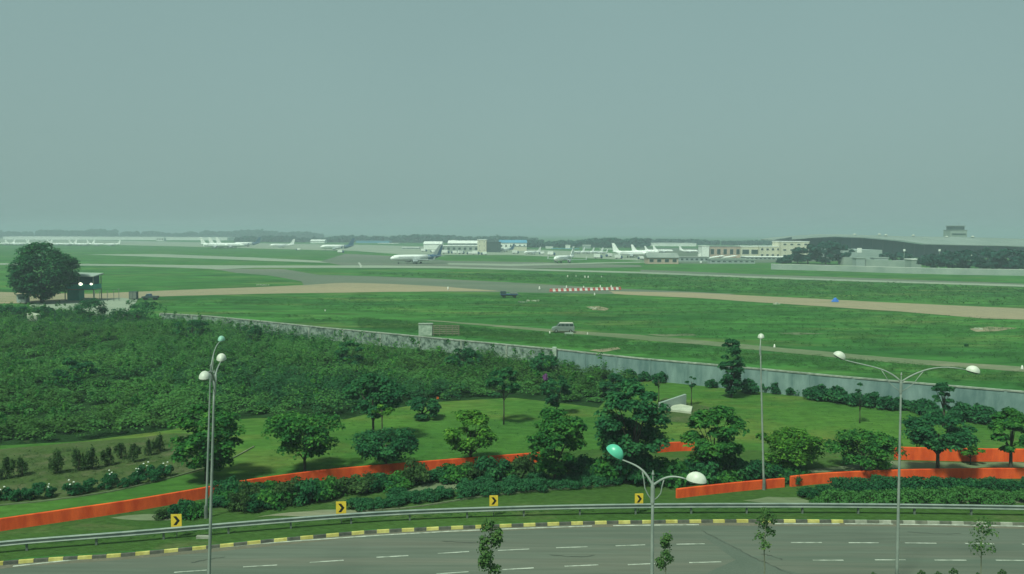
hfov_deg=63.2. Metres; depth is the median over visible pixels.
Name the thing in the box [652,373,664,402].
slender tree
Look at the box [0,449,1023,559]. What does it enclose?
verge grass
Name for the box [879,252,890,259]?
terminal tree
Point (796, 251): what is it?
terminal tree
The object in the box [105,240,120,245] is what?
airliner
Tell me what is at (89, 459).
spiky shrub
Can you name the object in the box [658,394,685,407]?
wedge wall
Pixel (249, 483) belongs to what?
dark shrub
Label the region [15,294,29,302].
guard kiosk
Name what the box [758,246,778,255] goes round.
terminal wing
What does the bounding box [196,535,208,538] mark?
drain cover
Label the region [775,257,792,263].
terminal tree
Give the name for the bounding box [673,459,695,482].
dark shrub
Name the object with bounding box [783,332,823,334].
bare soil
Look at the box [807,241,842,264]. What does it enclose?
terminal tree
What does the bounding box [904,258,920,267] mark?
ticket office
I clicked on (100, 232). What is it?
wood
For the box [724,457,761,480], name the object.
dark shrub
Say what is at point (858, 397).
slender tree
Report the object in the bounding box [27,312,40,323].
concrete block
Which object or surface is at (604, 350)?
bare soil
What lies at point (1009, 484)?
hedge shrub
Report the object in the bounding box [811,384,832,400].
wall shrub
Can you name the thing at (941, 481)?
hedge shrub
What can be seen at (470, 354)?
bush
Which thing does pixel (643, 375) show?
wall shrub
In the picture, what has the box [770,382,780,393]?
wall shrub
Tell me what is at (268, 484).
dark shrub
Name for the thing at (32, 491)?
bed shrub
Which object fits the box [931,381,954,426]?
shade tree
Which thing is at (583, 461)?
dark shrub
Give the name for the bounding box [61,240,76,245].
airliner
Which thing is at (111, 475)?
flowering shrub
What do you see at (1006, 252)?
terminal tree
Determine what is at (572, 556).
road crack
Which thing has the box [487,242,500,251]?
hangar
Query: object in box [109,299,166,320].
bush
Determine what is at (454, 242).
service building
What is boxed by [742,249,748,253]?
window
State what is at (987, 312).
dirt strip
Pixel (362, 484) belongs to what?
dark shrub
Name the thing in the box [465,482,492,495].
clipped hedge
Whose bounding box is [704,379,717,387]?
wall shrub
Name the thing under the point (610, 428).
shade tree
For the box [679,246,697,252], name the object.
airliner
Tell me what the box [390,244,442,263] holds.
airliner
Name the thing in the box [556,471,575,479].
clipped hedge
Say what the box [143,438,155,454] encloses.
spiky shrub
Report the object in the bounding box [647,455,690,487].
dark shrub
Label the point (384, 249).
apron
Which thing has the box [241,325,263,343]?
bush
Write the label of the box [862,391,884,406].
wall shrub
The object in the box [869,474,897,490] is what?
hedge shrub
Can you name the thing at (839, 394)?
wall shrub
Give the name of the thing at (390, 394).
shade tree
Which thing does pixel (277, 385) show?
scrub thicket
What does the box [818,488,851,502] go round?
hedge shrub
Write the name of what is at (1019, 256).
terminal tree
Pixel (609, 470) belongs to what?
dark shrub
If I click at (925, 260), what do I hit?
terminal tree
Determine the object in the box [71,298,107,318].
bush
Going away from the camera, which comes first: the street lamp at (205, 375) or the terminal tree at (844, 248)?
the street lamp at (205, 375)
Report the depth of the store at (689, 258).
599.90 m
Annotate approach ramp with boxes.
[838,257,904,266]
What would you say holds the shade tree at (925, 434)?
on the verge grass at (625, 492)
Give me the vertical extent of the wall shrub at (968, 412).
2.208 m
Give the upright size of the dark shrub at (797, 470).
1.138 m
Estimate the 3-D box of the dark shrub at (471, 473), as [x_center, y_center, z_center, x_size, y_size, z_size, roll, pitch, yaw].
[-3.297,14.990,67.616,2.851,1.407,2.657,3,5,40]
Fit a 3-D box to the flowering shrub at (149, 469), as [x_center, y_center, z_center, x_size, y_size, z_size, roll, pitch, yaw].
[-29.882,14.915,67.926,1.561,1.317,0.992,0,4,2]
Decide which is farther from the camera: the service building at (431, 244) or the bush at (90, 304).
the service building at (431, 244)
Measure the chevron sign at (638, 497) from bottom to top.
1.564 m
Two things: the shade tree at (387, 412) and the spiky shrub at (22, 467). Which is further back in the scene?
the shade tree at (387, 412)
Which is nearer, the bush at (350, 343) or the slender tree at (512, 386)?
the slender tree at (512, 386)
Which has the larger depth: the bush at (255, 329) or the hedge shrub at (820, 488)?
the bush at (255, 329)
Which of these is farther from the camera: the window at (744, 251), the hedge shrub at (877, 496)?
the window at (744, 251)
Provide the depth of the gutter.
56.18 m
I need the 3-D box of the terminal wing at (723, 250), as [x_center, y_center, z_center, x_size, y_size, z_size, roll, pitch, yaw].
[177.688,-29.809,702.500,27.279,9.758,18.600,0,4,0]
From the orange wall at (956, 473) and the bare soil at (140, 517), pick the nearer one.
the bare soil at (140, 517)
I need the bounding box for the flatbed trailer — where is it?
[500,291,520,297]
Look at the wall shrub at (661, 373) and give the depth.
111.65 m
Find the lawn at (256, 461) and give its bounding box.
[0,380,1023,517]
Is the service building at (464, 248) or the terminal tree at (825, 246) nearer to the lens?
the terminal tree at (825, 246)
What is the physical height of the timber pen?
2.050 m
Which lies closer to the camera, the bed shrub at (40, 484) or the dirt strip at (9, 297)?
the bed shrub at (40, 484)
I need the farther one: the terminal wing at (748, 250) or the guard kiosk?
the terminal wing at (748, 250)
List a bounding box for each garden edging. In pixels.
[0,446,254,505]
[359,484,613,511]
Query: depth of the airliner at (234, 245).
1003.66 m
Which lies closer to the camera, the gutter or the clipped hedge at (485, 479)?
the gutter
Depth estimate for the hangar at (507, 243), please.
998.90 m
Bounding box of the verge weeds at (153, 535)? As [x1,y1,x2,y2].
[4,508,1022,544]
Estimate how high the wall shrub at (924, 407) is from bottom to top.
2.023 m
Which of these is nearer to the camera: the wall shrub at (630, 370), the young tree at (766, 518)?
the young tree at (766, 518)
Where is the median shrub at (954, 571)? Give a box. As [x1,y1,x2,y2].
[948,568,958,573]
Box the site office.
[156,237,165,240]
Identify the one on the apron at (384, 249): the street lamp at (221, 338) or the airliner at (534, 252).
the airliner at (534, 252)
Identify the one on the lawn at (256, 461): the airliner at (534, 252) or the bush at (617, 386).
the bush at (617, 386)
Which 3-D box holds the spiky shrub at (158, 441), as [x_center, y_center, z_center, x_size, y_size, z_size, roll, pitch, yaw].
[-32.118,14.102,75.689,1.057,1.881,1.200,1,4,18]
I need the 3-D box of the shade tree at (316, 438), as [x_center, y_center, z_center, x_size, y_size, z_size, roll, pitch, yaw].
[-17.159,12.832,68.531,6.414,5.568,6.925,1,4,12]
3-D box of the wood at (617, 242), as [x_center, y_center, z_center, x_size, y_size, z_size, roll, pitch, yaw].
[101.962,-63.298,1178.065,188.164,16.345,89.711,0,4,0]
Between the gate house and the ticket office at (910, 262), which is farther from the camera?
the gate house
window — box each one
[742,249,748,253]
[751,249,757,253]
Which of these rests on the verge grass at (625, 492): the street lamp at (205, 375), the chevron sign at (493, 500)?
the chevron sign at (493, 500)
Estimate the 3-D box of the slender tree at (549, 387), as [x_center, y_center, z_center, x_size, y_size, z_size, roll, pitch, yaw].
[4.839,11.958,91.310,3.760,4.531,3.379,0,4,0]
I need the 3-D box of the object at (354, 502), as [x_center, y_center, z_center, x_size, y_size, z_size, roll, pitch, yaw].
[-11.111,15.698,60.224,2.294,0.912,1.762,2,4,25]
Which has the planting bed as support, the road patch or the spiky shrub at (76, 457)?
the spiky shrub at (76, 457)
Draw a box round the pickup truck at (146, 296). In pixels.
[141,294,158,299]
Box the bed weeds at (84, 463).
[0,440,209,500]
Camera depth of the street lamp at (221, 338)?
57.90 m
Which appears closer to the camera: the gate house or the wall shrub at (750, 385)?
the wall shrub at (750, 385)
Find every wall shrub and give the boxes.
[623,368,636,378]
[637,371,650,380]
[650,371,667,381]
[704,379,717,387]
[739,378,760,392]
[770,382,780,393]
[786,387,798,394]
[802,385,822,399]
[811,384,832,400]
[826,384,850,402]
[846,392,865,405]
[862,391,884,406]
[876,395,896,410]
[894,397,912,409]
[909,398,926,411]
[916,399,942,415]
[946,401,974,420]
[961,402,986,422]
[975,405,995,422]
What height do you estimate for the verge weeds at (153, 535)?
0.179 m
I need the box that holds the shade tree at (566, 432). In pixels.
[525,405,587,478]
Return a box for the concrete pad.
[29,298,136,318]
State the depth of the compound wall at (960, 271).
428.25 m
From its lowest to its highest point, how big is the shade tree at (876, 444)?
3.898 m
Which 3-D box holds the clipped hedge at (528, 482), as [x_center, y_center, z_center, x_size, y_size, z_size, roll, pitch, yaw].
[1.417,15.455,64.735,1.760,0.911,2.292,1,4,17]
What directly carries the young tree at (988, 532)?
on the median ground
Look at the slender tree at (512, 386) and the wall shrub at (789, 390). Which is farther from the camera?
the wall shrub at (789, 390)
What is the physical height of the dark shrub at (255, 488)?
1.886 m
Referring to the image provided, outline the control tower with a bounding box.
[943,226,966,236]
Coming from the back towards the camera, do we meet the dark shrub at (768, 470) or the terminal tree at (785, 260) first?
the terminal tree at (785, 260)
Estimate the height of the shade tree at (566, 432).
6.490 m
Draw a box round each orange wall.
[0,452,538,530]
[658,442,694,452]
[676,478,784,497]
[790,468,1023,486]
[894,447,1023,461]
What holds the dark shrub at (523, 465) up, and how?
on the verge grass at (625, 492)
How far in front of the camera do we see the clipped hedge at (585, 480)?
65.56 m
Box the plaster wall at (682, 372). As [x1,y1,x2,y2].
[556,348,1023,413]
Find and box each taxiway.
[0,263,448,268]
[89,254,326,262]
[448,262,642,265]
[448,267,1023,286]
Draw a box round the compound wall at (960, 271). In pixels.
[771,264,1023,275]
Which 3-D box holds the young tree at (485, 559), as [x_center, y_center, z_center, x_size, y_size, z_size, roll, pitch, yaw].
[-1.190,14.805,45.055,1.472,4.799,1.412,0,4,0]
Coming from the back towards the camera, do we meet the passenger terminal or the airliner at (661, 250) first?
the airliner at (661, 250)
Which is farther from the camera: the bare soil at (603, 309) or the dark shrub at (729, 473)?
the bare soil at (603, 309)
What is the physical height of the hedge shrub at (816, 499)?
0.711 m
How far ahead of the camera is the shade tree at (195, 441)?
65.72 m
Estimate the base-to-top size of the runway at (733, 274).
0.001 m
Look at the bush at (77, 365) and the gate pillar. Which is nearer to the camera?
the bush at (77, 365)
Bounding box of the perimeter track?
[428,320,1023,371]
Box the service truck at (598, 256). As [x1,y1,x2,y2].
[594,254,602,257]
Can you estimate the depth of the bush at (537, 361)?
114.23 m
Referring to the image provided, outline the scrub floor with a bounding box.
[0,310,639,445]
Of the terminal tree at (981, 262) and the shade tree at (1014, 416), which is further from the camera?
the terminal tree at (981, 262)
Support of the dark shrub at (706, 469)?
on the verge grass at (625, 492)
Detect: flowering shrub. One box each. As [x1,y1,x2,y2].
[0,486,12,499]
[44,483,57,496]
[61,479,82,495]
[104,470,119,483]
[127,468,141,477]
[137,461,154,474]
[157,462,173,475]
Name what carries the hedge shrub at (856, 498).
on the verge grass at (625, 492)
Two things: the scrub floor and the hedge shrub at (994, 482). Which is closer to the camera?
the hedge shrub at (994, 482)
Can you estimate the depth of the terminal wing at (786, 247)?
679.23 m
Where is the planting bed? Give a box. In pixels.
[0,433,210,503]
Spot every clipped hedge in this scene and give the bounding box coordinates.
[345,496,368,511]
[355,497,376,510]
[373,496,392,508]
[385,487,407,495]
[385,494,406,506]
[395,492,409,502]
[405,490,427,503]
[417,487,443,501]
[433,485,454,498]
[454,484,478,497]
[458,477,479,491]
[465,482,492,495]
[476,476,495,483]
[476,483,500,494]
[492,480,517,494]
[501,478,525,494]
[502,474,523,483]
[518,478,537,490]
[524,472,552,479]
[529,477,556,492]
[546,478,569,489]
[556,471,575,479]
[556,476,582,488]
[572,468,598,475]
[572,475,591,487]
[590,475,610,487]
[605,475,622,484]
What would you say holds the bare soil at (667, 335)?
on the airfield ground at (130, 278)
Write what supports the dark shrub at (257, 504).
on the verge grass at (625, 492)
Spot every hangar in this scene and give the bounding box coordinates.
[310,239,326,242]
[356,241,391,242]
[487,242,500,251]
[499,240,526,247]
[513,246,526,250]
[650,243,696,245]
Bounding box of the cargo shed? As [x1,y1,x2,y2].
[3,236,234,239]
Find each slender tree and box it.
[484,366,520,424]
[540,375,571,408]
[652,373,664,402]
[685,376,696,404]
[855,382,865,422]
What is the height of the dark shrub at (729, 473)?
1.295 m
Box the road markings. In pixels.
[13,523,1023,573]
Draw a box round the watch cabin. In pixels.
[65,272,103,300]
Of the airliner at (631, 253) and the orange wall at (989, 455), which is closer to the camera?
the orange wall at (989, 455)
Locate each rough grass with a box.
[161,294,1023,361]
[201,310,542,339]
[357,317,1023,386]
[360,272,1023,304]
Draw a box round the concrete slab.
[670,404,692,413]
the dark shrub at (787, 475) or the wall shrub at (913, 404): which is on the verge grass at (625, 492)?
the dark shrub at (787, 475)
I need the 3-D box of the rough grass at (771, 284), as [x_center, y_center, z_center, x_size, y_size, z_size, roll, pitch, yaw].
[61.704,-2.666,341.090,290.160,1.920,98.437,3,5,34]
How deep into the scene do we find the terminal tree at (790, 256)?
567.89 m
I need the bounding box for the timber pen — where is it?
[433,325,459,335]
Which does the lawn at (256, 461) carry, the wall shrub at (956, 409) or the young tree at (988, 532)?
the wall shrub at (956, 409)
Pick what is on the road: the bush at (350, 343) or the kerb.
the kerb
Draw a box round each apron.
[0,238,643,260]
[640,247,836,263]
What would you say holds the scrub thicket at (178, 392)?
on the scrub floor
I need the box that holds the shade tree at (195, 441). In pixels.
[167,403,245,480]
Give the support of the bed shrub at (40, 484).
on the planting bed
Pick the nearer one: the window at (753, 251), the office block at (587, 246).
the window at (753, 251)
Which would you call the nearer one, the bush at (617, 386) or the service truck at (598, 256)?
the bush at (617, 386)
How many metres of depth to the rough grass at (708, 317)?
197.43 m
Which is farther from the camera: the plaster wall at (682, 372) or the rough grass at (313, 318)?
the rough grass at (313, 318)
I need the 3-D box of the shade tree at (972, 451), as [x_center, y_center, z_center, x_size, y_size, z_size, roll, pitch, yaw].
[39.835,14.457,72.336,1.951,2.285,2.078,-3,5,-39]
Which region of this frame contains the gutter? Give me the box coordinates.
[0,523,1023,568]
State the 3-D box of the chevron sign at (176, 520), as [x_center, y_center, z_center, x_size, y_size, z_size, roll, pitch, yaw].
[-21.938,15.671,54.424,0.676,1.687,0.108,0,4,-6]
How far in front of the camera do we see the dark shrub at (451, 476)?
66.67 m
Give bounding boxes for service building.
[423,241,442,248]
[442,245,476,251]
[448,240,476,244]
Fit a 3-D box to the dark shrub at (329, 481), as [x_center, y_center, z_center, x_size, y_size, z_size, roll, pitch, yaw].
[-14.458,15.217,62.714,3.339,1.579,3.102,-3,5,-44]
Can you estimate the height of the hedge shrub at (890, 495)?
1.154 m
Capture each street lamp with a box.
[199,353,226,573]
[204,336,224,518]
[606,444,706,573]
[758,334,765,489]
[833,351,979,573]
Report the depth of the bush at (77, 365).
104.99 m
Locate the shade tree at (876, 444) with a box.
[815,428,909,470]
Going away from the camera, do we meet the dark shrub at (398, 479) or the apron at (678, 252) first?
the dark shrub at (398, 479)
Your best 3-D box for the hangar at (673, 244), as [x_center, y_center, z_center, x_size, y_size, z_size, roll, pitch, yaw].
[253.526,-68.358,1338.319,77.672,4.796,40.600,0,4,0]
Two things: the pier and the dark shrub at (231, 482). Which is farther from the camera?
the pier
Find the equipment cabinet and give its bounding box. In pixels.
[129,291,137,299]
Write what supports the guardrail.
on the verge grass at (625, 492)
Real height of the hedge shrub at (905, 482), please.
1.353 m
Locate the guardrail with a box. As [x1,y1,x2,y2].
[0,503,1023,550]
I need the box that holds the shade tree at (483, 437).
[443,409,498,456]
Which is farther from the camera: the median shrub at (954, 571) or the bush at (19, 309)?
the bush at (19, 309)
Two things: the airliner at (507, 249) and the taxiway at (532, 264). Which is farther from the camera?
the airliner at (507, 249)
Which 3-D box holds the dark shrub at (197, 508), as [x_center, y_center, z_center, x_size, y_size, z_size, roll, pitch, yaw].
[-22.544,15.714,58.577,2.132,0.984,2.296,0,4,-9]
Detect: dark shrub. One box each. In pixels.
[152,507,178,519]
[167,498,194,517]
[178,501,204,520]
[203,495,229,507]
[204,490,233,502]
[209,475,241,495]
[227,492,253,511]
[233,482,266,492]
[236,479,261,496]
[244,492,270,511]
[252,480,279,488]
[256,485,296,510]
[271,475,306,505]
[290,476,328,506]
[303,475,346,502]
[323,476,353,497]
[344,471,379,492]
[357,471,396,491]
[380,470,420,491]
[401,456,430,482]
[426,466,457,483]
[432,462,475,482]
[460,461,486,478]
[473,456,511,480]
[500,462,532,476]
[510,451,543,478]
[562,453,594,475]
[579,459,604,476]
[586,455,631,483]
[609,456,652,483]
[625,456,666,485]
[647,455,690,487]
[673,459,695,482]
[684,455,728,483]
[707,466,743,483]
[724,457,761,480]
[750,459,784,478]
[764,462,810,477]
[783,470,802,484]
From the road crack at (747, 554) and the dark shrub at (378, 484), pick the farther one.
the dark shrub at (378, 484)
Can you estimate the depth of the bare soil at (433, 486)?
65.85 m
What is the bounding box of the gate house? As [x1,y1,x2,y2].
[644,253,678,263]
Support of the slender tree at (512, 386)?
on the lawn at (256, 461)
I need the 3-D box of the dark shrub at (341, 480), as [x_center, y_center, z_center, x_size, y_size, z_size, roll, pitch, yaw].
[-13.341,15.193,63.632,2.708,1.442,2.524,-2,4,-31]
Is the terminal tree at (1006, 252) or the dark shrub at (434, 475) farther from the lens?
the terminal tree at (1006, 252)
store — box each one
[402,247,419,248]
[678,256,709,260]
[708,259,755,263]
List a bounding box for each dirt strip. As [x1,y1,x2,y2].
[0,283,493,302]
[610,291,1023,318]
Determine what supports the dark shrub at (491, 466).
on the verge grass at (625, 492)
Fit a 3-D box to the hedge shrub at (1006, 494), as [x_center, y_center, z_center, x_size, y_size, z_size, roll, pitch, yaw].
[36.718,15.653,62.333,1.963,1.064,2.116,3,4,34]
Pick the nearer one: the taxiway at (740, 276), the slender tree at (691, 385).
the slender tree at (691, 385)
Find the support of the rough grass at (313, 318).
on the airfield ground at (130, 278)
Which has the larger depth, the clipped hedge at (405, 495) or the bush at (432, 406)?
the bush at (432, 406)
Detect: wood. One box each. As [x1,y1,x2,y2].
[0,228,324,238]
[234,234,538,242]
[527,237,651,247]
[650,238,771,244]
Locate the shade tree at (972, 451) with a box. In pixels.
[960,444,985,464]
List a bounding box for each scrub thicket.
[0,302,608,439]
[8,307,502,412]
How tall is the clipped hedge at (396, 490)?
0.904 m
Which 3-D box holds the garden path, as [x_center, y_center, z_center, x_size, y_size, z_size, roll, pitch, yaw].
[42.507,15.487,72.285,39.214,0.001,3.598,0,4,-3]
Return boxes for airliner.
[14,239,29,245]
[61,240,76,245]
[86,240,104,245]
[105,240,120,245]
[200,237,228,248]
[216,237,244,247]
[235,237,260,246]
[270,239,294,247]
[320,238,354,249]
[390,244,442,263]
[501,244,514,251]
[524,247,542,254]
[547,246,586,262]
[571,247,585,253]
[590,247,603,253]
[612,243,647,256]
[631,244,658,252]
[653,245,672,252]
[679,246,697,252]
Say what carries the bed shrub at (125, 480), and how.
on the planting bed
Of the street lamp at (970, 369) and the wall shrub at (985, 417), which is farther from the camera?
the wall shrub at (985, 417)
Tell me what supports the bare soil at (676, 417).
on the lawn at (256, 461)
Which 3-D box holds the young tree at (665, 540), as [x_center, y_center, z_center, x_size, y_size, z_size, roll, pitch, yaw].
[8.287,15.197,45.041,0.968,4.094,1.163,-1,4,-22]
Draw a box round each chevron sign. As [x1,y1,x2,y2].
[171,514,181,536]
[336,501,345,523]
[489,495,497,515]
[635,493,642,512]
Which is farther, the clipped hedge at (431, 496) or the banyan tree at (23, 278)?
the banyan tree at (23, 278)
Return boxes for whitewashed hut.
[418,323,432,335]
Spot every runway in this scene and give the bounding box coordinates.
[215,269,725,293]
[321,254,640,268]
[640,270,1023,284]
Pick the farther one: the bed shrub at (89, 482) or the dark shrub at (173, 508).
the bed shrub at (89, 482)
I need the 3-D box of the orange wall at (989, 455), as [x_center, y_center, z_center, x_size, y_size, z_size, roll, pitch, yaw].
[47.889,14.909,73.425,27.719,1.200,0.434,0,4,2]
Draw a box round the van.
[552,322,574,332]
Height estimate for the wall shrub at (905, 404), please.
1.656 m
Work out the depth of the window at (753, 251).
689.25 m
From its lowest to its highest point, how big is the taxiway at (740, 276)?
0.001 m
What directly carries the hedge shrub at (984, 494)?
on the verge grass at (625, 492)
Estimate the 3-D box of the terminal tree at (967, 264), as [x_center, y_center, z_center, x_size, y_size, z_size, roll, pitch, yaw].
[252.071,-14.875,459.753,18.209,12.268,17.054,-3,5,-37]
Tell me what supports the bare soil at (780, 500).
on the verge grass at (625, 492)
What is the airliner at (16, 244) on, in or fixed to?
on the airfield ground at (130, 278)
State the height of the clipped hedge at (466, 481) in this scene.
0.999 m
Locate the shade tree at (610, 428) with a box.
[592,377,674,481]
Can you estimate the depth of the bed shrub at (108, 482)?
64.58 m
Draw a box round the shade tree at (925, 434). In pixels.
[901,410,979,468]
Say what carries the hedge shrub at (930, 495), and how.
on the verge grass at (625, 492)
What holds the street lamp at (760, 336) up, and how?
on the verge grass at (625, 492)
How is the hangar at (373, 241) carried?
on the airfield ground at (130, 278)
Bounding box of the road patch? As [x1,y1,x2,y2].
[701,534,799,573]
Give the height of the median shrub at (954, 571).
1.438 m
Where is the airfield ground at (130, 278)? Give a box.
[0,232,1023,560]
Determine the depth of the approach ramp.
517.81 m
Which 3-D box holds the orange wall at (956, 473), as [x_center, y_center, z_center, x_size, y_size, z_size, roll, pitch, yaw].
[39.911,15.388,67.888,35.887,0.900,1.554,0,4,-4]
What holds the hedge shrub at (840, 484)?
on the verge grass at (625, 492)
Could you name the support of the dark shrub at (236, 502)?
on the verge grass at (625, 492)
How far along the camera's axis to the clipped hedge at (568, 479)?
65.00 m
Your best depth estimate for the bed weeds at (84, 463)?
70.50 m
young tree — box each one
[476,517,503,573]
[655,531,673,573]
[752,507,777,573]
[968,516,998,573]
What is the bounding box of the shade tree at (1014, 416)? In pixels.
[986,406,1023,467]
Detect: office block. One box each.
[477,239,486,251]
[582,245,590,248]
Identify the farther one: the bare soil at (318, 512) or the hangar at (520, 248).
the hangar at (520, 248)
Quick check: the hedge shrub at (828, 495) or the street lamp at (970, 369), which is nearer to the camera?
the street lamp at (970, 369)
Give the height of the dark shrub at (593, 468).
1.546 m
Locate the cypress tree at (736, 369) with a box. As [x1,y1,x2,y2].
[717,338,745,397]
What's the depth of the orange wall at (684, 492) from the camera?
64.38 m
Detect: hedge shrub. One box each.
[796,486,819,498]
[809,496,825,502]
[814,484,835,494]
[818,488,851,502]
[827,476,860,492]
[844,489,869,502]
[849,477,880,491]
[857,489,887,502]
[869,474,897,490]
[880,488,902,503]
[884,476,918,491]
[896,487,925,503]
[906,476,937,488]
[914,486,946,503]
[928,475,950,488]
[933,486,966,503]
[945,476,969,487]
[951,485,981,503]
[966,477,989,489]
[967,487,999,504]
[979,476,1007,489]
[990,489,1015,504]
[1000,479,1023,491]
[1010,488,1023,500]
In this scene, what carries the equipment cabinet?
on the concrete pad
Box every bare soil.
[112,514,170,519]
[260,509,372,516]
[407,481,459,490]
[588,306,608,310]
[591,347,618,351]
[649,334,696,336]
[657,398,712,422]
[743,497,810,502]
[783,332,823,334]
[959,499,1023,503]
[970,327,1013,331]
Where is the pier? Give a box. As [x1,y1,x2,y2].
[740,256,783,259]
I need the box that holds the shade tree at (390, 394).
[342,371,407,431]
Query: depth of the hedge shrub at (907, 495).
61.50 m
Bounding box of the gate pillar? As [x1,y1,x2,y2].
[552,347,556,367]
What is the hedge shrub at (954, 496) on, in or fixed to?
on the verge grass at (625, 492)
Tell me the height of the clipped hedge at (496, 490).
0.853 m
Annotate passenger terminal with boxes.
[761,234,1023,258]
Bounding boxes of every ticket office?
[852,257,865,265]
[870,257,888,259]
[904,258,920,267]
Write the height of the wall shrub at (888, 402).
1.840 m
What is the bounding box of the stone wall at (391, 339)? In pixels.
[159,313,551,360]
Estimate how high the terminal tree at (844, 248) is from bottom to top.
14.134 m
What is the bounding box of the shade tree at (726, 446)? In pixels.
[679,405,749,469]
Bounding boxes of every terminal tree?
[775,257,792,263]
[783,254,811,262]
[791,244,822,263]
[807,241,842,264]
[828,245,854,260]
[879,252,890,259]
[888,252,913,259]
[916,253,937,267]
[933,250,967,267]
[951,249,986,268]
[971,247,991,268]
[971,250,1004,268]
[990,248,1021,268]
[1009,251,1023,268]
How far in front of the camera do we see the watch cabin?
238.77 m
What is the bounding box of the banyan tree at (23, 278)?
[6,241,82,302]
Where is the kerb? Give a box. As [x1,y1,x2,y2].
[0,519,1023,564]
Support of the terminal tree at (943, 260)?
on the airfield ground at (130, 278)
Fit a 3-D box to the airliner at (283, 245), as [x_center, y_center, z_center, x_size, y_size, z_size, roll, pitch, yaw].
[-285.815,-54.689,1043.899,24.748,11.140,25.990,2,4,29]
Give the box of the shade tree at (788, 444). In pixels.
[755,427,825,468]
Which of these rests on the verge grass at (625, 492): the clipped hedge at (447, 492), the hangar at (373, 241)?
the clipped hedge at (447, 492)
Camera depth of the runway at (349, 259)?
538.63 m
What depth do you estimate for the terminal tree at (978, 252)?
485.20 m
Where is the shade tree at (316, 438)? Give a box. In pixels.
[261,410,346,471]
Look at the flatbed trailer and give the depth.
255.50 m
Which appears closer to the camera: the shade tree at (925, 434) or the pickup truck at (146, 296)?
the shade tree at (925, 434)
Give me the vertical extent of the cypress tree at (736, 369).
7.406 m
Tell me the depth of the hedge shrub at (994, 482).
65.13 m
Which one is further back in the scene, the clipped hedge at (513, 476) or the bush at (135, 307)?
the bush at (135, 307)
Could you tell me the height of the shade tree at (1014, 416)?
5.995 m
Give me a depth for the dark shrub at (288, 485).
60.80 m
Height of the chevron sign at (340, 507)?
1.663 m
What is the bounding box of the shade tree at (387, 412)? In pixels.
[371,403,395,446]
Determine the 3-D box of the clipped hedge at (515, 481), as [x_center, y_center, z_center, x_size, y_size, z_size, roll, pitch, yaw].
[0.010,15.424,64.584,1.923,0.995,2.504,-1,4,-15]
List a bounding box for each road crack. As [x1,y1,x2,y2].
[550,554,592,556]
[703,531,791,573]
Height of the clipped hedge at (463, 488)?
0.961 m
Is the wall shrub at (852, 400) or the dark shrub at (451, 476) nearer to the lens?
the dark shrub at (451, 476)
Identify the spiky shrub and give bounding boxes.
[0,455,16,478]
[16,455,29,476]
[47,448,65,474]
[70,447,84,471]
[80,444,99,469]
[100,445,114,464]
[112,441,127,459]
[126,441,141,461]
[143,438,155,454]
[153,432,164,451]
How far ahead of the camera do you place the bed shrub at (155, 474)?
66.52 m
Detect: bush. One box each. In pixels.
[0,305,31,316]
[30,306,62,317]
[50,357,100,387]
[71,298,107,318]
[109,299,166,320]
[172,319,211,337]
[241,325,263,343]
[334,340,364,367]
[350,427,418,463]
[405,396,441,419]
[444,347,483,367]
[528,353,558,374]
[599,373,625,393]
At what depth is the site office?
1747.33 m
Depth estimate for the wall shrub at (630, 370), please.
113.77 m
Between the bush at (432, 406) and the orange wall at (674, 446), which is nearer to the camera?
the orange wall at (674, 446)
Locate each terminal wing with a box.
[698,245,708,256]
[709,246,739,257]
[740,246,757,257]
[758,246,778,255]
[772,241,809,255]
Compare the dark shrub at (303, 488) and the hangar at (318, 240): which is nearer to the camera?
the dark shrub at (303, 488)
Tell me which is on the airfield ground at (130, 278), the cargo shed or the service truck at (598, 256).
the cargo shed
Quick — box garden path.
[806,461,1023,472]
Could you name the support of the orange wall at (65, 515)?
on the verge grass at (625, 492)
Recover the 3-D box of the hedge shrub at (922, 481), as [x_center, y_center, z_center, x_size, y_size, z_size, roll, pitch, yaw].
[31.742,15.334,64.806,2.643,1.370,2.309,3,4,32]
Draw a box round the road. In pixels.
[0,523,1023,573]
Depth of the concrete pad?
227.06 m
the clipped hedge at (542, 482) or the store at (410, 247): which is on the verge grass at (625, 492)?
the clipped hedge at (542, 482)
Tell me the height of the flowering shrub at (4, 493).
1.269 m
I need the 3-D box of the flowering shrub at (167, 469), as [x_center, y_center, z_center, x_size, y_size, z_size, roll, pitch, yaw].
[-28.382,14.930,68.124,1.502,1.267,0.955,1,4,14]
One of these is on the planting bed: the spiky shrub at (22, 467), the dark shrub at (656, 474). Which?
the spiky shrub at (22, 467)
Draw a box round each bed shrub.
[7,487,28,500]
[23,486,43,499]
[31,482,46,487]
[78,477,98,492]
[97,477,113,488]
[117,477,130,486]
[129,474,146,484]
[146,468,162,481]
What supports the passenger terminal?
on the airfield ground at (130, 278)
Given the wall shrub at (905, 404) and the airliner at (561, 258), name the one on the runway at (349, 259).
the airliner at (561, 258)

